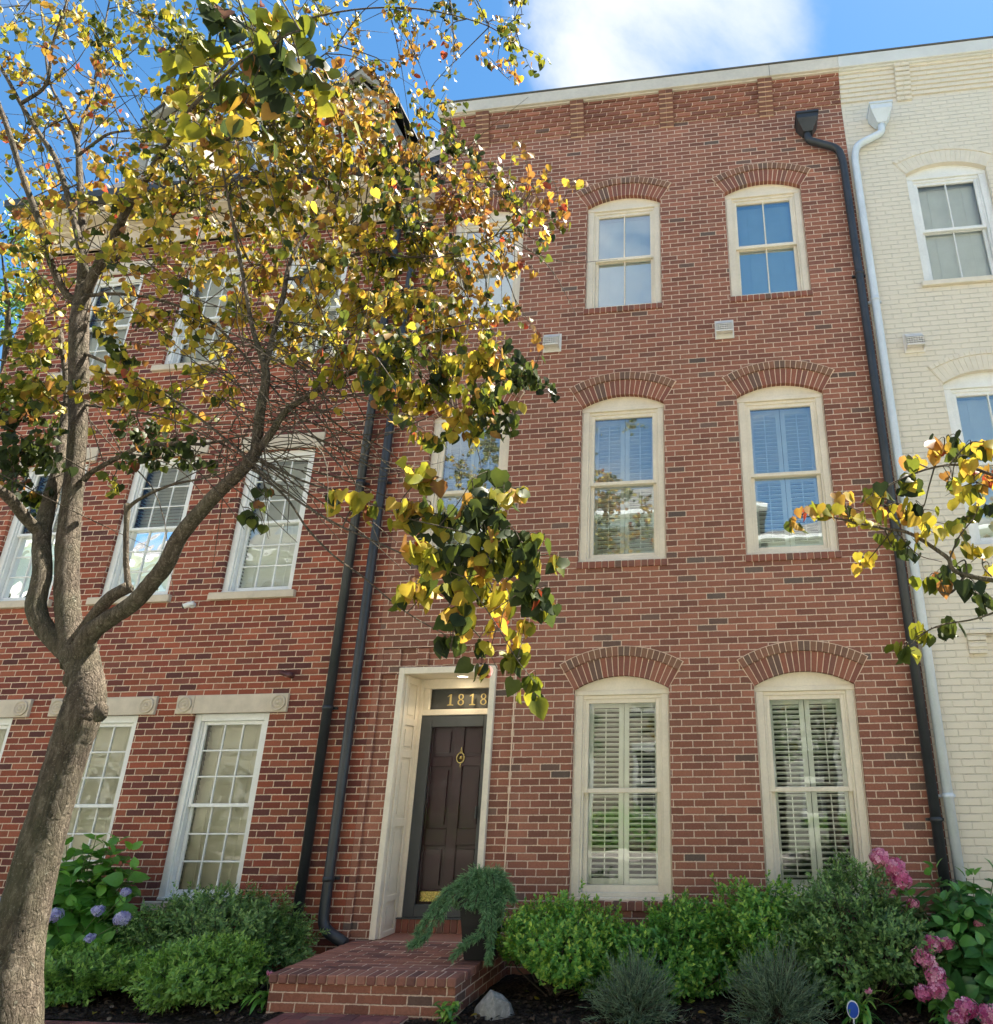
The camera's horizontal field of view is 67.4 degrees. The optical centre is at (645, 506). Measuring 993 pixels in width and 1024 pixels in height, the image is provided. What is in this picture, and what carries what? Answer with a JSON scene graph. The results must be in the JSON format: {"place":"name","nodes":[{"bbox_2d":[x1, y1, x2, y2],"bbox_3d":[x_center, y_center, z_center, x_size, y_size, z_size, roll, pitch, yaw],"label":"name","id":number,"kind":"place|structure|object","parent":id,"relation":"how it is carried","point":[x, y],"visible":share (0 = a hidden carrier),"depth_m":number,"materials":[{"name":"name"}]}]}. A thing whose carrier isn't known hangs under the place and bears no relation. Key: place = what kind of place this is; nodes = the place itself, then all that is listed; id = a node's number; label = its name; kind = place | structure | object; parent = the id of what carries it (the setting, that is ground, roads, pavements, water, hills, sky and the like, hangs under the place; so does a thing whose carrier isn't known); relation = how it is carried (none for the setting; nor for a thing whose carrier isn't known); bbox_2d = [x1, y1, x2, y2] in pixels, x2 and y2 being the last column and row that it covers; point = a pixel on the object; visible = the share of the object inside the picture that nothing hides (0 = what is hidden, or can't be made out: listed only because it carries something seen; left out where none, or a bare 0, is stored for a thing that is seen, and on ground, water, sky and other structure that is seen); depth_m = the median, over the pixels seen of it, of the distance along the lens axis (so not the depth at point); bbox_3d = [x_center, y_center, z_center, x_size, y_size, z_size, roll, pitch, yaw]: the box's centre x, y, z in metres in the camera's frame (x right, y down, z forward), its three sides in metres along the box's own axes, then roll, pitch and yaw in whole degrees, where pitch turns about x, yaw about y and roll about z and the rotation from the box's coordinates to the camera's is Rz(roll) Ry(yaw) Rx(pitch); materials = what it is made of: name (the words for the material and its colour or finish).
{"place":"outdoors","nodes":[
{"label":"outdoors","id":0,"kind":"place"},
{"bbox_2d":[44,1020,150,1023],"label":"sidewalk","id":1,"kind":"structure","parent":0,"point":[63,1022],"depth_m":5.43,"materials":[{"name":"brick"}]},
{"bbox_2d":[44,907,345,1021],"bbox_3d":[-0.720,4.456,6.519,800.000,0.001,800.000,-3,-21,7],"label":"ground","id":2,"kind":"structure","parent":0,"point":[100,1021],"depth_m":6.11,"materials":[{"name":"brown soil"}]},
{"bbox_2d":[0,185,40,373],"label":"shade tree","id":3,"kind":"object","parent":2,"relation":"on","point":[7,320],"visible":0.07,"depth_m":12.65,"materials":[{"name":"green plant"}]},
{"bbox_2d":[0,0,617,1023],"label":"redbud tree","id":4,"kind":"object","parent":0,"point":[268,64],"visible":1,"depth_m":4.87,"materials":[{"name":"yellow plant"}]},
{"bbox_2d":[263,1013,408,1023],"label":"path","id":5,"kind":"structure","parent":0,"point":[300,1018],"depth_m":5.40,"materials":[{"name":"brick"}]},
{"bbox_2d":[0,0,992,365],"label":"sky","id":6,"kind":"structure","parent":0,"point":[585,42],"materials":[{"name":"blue"}]},
{"bbox_2d":[44,970,981,1023],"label":"mulch bed","id":7,"kind":"object","parent":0,"point":[718,1001],"visible":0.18,"depth_m":5.60,"materials":[{"name":"brown wood"}]},
{"bbox_2d":[0,833,149,974],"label":"hydrangea","id":8,"kind":"object","parent":7,"relation":"on","point":[78,910],"visible":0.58,"depth_m":6.61,"materials":[{"name":"green plant"}]},
{"bbox_2d":[44,939,164,1007],"bbox_3d":[-4.684,3.885,6.105,1.537,0.487,0.892,-3,-21,7],"label":"shrub","id":9,"kind":"object","parent":7,"relation":"on","point":[105,968],"visible":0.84,"depth_m":5.89,"materials":[{"name":"green plant"}]},
{"bbox_2d":[121,929,270,1015],"bbox_3d":[-3.599,3.775,5.927,1.067,0.557,1.022,-3,-21,7],"label":"shrub","id":10,"kind":"object","parent":7,"relation":"on","point":[181,970],"visible":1,"depth_m":5.75,"materials":[{"name":"green plant"}]},
{"bbox_2d":[98,879,330,986],"bbox_3d":[-3.923,3.873,6.610,2.095,0.871,1.046,-3,-21,7],"label":"shrub","id":11,"kind":"object","parent":7,"relation":"on","point":[174,923],"visible":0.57,"depth_m":6.52,"materials":[{"name":"green plant"}]},
{"bbox_2d":[0,65,440,970],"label":"townhouse","id":12,"kind":"structure","parent":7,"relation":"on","point":[222,751],"depth_m":8.24,"materials":[{"name":"red brick"}]},
{"bbox_2d":[0,718,12,760],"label":"window","id":13,"kind":"structure","parent":12,"relation":"in","point":[5,723],"depth_m":8.24,"materials":[{"name":"white paint"}]},
{"bbox_2d":[0,464,87,600],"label":"window","id":14,"kind":"structure","parent":12,"relation":"in","point":[17,569],"depth_m":9.08,"materials":[{"name":"clear glass"}]},
{"bbox_2d":[55,716,137,888],"bbox_3d":[-6.024,3.218,7.852,0.920,1.825,0.195,-3,-21,7],"label":"window","id":15,"kind":"structure","parent":12,"relation":"in","point":[97,798],"depth_m":7.95,"materials":[{"name":"glass"}]},
{"bbox_2d":[61,275,144,372],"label":"window","id":16,"kind":"structure","parent":12,"relation":"in","point":[122,325],"depth_m":10.40,"materials":[{"name":"white paint"}]},
{"bbox_2d":[100,457,197,596],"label":"window","id":17,"kind":"structure","parent":12,"relation":"in","point":[142,558],"depth_m":9.01,"materials":[{"name":"clear glass"}]},
{"bbox_2d":[182,601,195,608],"bbox_3d":[-5.249,1.139,8.342,0.129,0.099,0.128,-3,-21,7],"label":"security camera","id":18,"kind":"object","parent":12,"relation":"attached to","point":[191,604],"visible":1,"depth_m":8.31,"materials":[{"name":"white paint"}]},
{"bbox_2d":[164,265,244,363],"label":"window","id":19,"kind":"structure","parent":12,"relation":"in","point":[210,289],"depth_m":10.16,"materials":[{"name":"white paint"}]},
{"bbox_2d":[156,713,269,900],"bbox_3d":[-4.481,3.138,7.674,0.920,1.825,0.195,-3,-21,7],"label":"window","id":20,"kind":"structure","parent":12,"relation":"in","point":[220,817],"depth_m":7.69,"materials":[{"name":"white paint"}]},
{"bbox_2d":[221,449,315,591],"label":"window","id":21,"kind":"structure","parent":12,"relation":"in","point":[271,560],"depth_m":8.78,"materials":[{"name":"clear glass"}]},
{"bbox_2d":[279,670,294,678],"bbox_3d":[-3.890,1.832,7.893,0.203,0.105,0.097,-12,-24,27],"label":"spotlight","id":22,"kind":"object","parent":12,"relation":"attached to","point":[284,673],"visible":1,"depth_m":7.84,"materials":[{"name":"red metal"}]},
{"bbox_2d":[272,258,346,354],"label":"window","id":23,"kind":"structure","parent":12,"relation":"in","point":[332,311],"depth_m":9.99,"materials":[{"name":"white paint"}]},
{"bbox_2d":[239,970,272,1014],"bbox_3d":[-2.993,3.870,5.748,0.394,0.327,0.336,12,-24,-29],"label":"perennial","id":24,"kind":"object","parent":7,"relation":"on","point":[263,999],"visible":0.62,"depth_m":5.65,"materials":[{"name":"green plant"}]},
{"bbox_2d":[266,940,507,1020],"bbox_3d":[-2.105,4.029,6.153,1.542,0.353,1.369,-3,-21,7],"label":"stoop","id":25,"kind":"object","parent":7,"relation":"on","point":[373,978],"visible":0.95,"depth_m":5.63,"materials":[{"name":"brown brick"}]},
{"bbox_2d":[458,896,506,960],"bbox_3d":[-1.403,3.611,6.225,0.344,0.470,0.344,-3,-21,7],"label":"planter","id":26,"kind":"object","parent":25,"relation":"on","point":[470,923],"visible":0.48,"depth_m":6.11,"materials":[{"name":"plastic"}]},
{"bbox_2d":[404,862,518,967],"bbox_3d":[-1.509,3.474,6.225,0.892,0.762,0.635,-3,-21,7],"label":"juniper","id":27,"kind":"object","parent":26,"relation":"in","point":[486,885],"visible":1,"depth_m":6.10,"materials":[{"name":"green plant"}]},
{"bbox_2d":[430,1001,462,1023],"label":"seedling","id":28,"kind":"object","parent":7,"relation":"on","point":[447,1014],"visible":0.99,"depth_m":5.35,"materials":[{"name":"green plant"}]},
{"bbox_2d":[59,986,898,1023],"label":"fallen leaves","id":29,"kind":"object","parent":7,"relation":"on","point":[216,1012],"visible":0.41,"depth_m":5.57,"materials":[{"name":"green plant"}]},
{"bbox_2d":[474,990,514,1019],"bbox_3d":[-1.155,3.819,5.548,0.313,0.194,0.217,-3,-21,7],"label":"boulder","id":30,"kind":"object","parent":7,"relation":"on","point":[492,1004],"visible":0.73,"depth_m":5.48,"materials":[{"name":"grey stone"}]},
{"bbox_2d":[484,877,635,1000],"bbox_3d":[-0.719,3.664,6.137,1.349,0.934,1.174,-3,-21,7],"label":"shrub","id":31,"kind":"object","parent":7,"relation":"on","point":[548,963],"visible":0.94,"depth_m":5.92,"materials":[{"name":"green plant"}]},
{"bbox_2d":[576,940,692,1023],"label":"lavender","id":32,"kind":"object","parent":7,"relation":"on","point":[638,997],"visible":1,"depth_m":5.36,"materials":[{"name":"green plant"}]},
{"bbox_2d":[342,55,951,984],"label":"townhouse","id":33,"kind":"structure","parent":7,"relation":"on","point":[732,687],"depth_m":8.06,"materials":[{"name":"brown brick"}]},
{"bbox_2d":[402,714,486,917],"bbox_3d":[-2.053,3.215,7.627,0.834,1.964,0.080,-3,-21,7],"label":"door frame","id":34,"kind":"structure","parent":33,"relation":"in","point":[410,908],"depth_m":7.68,"materials":[{"name":"grey paint"}]},
{"bbox_2d":[416,726,483,903],"bbox_3d":[-2.041,3.251,7.717,0.830,1.970,0.085,-3,-21,7],"label":"door","id":35,"kind":"structure","parent":33,"relation":"in","point":[452,793],"depth_m":7.72,"materials":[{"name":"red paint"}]},
{"bbox_2d":[414,382,524,575],"bbox_3d":[-2.097,-0.345,8.679,1.309,2.462,0.273,-3,-21,7],"label":"window","id":36,"kind":"structure","parent":33,"relation":"in","point":[454,494],"depth_m":8.85,"materials":[{"name":"clear glass"}]},
{"bbox_2d":[442,190,536,325],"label":"window","id":37,"kind":"structure","parent":33,"relation":"in","point":[501,218],"depth_m":9.93,"materials":[{"name":"clear glass"}]},
{"bbox_2d":[560,646,683,910],"bbox_3d":[-0.229,2.650,7.270,1.309,2.452,0.273,-3,-21,7],"label":"window","id":38,"kind":"structure","parent":33,"relation":"in","point":[623,678],"depth_m":7.31,"materials":[{"name":"beige paint"}]},
{"bbox_2d":[569,371,676,568],"bbox_3d":[-0.252,-0.441,8.467,1.309,2.462,0.273,-3,-21,7],"label":"window","id":39,"kind":"structure","parent":33,"relation":"in","point":[628,394],"depth_m":8.53,"materials":[{"name":"clear glass"}]},
{"bbox_2d":[576,177,670,314],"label":"window","id":40,"kind":"structure","parent":33,"relation":"in","point":[631,282],"depth_m":9.70,"materials":[{"name":"clear glass"}]},
{"bbox_2d":[712,162,812,301],"bbox_3d":[1.559,-3.535,9.405,1.309,2.184,0.250,-3,-21,7],"label":"window","id":41,"kind":"structure","parent":33,"relation":"in","point":[767,251],"depth_m":9.49,"materials":[{"name":"beige paint"}]},
{"bbox_2d":[722,360,841,561],"bbox_3d":[1.583,-0.537,8.256,1.309,2.462,0.273,-3,-21,7],"label":"window","id":42,"kind":"structure","parent":33,"relation":"in","point":[777,384],"depth_m":8.33,"materials":[{"name":"clear glass"}]},
{"bbox_2d":[737,640,875,913],"bbox_3d":[1.606,2.555,7.059,1.309,2.452,0.273,-3,-21,7],"label":"window","id":43,"kind":"structure","parent":33,"relation":"in","point":[791,673],"depth_m":7.17,"materials":[{"name":"beige paint"}]},
{"bbox_2d":[600,889,743,1005],"bbox_3d":[0.234,3.702,6.096,1.210,0.838,1.046,-3,-21,7],"label":"shrub","id":44,"kind":"object","parent":7,"relation":"on","point":[692,965],"visible":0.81,"depth_m":5.91,"materials":[{"name":"green plant"}]},
{"bbox_2d":[699,869,828,1007],"bbox_3d":[0.983,3.609,6.089,1.134,0.999,0.933,-3,-21,7],"label":"shrub","id":45,"kind":"object","parent":7,"relation":"on","point":[749,912],"visible":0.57,"depth_m":5.97,"materials":[{"name":"green plant"}]},
{"bbox_2d":[717,932,842,1023],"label":"lavender","id":46,"kind":"object","parent":7,"relation":"on","point":[781,998],"visible":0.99,"depth_m":5.31,"materials":[{"name":"green plant"}]},
{"bbox_2d":[847,1000,858,1023],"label":"yard sign","id":47,"kind":"object","parent":7,"relation":"on","point":[852,1005],"visible":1,"depth_m":5.13,"materials":[{"name":"blue paint"}]},
{"bbox_2d":[823,986,897,1023],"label":"lily","id":48,"kind":"object","parent":7,"relation":"on","point":[864,1016],"visible":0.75,"depth_m":5.25,"materials":[{"name":"green plant"}]},
{"bbox_2d":[775,848,961,1012],"bbox_3d":[1.769,3.391,5.861,1.455,1.139,1.333,-3,-21,7],"label":"shrub","id":49,"kind":"object","parent":7,"relation":"on","point":[884,921],"visible":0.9,"depth_m":5.62,"materials":[{"name":"green plant"}]},
{"bbox_2d":[837,36,992,901],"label":"townhouse","id":50,"kind":"structure","parent":7,"relation":"on","point":[918,123],"depth_m":8.59,"materials":[{"name":"beige brick"}]},
{"bbox_2d":[892,145,992,287],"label":"window","id":51,"kind":"structure","parent":50,"relation":"in","point":[954,247],"depth_m":9.23,"materials":[{"name":"white paint"}]},
{"bbox_2d":[928,349,992,548],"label":"window","id":52,"kind":"structure","parent":50,"relation":"in","point":[966,377],"depth_m":8.23,"materials":[{"name":"white paint"}]},
{"bbox_2d":[868,847,992,1023],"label":"hydrangea","id":53,"kind":"object","parent":7,"relation":"on","point":[966,922],"visible":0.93,"depth_m":5.48,"materials":[{"name":"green plant"}]},
{"bbox_2d":[928,1004,957,1023],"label":"perennial","id":54,"kind":"object","parent":7,"relation":"on","point":[943,1015],"visible":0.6,"depth_m":5.13,"materials":[{"name":"green plant"}]},
{"bbox_2d":[783,429,992,664],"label":"redbud tree","id":55,"kind":"object","parent":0,"point":[944,581],"visible":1,"depth_m":3.71,"materials":[{"name":"yellow plant"}]}
]}

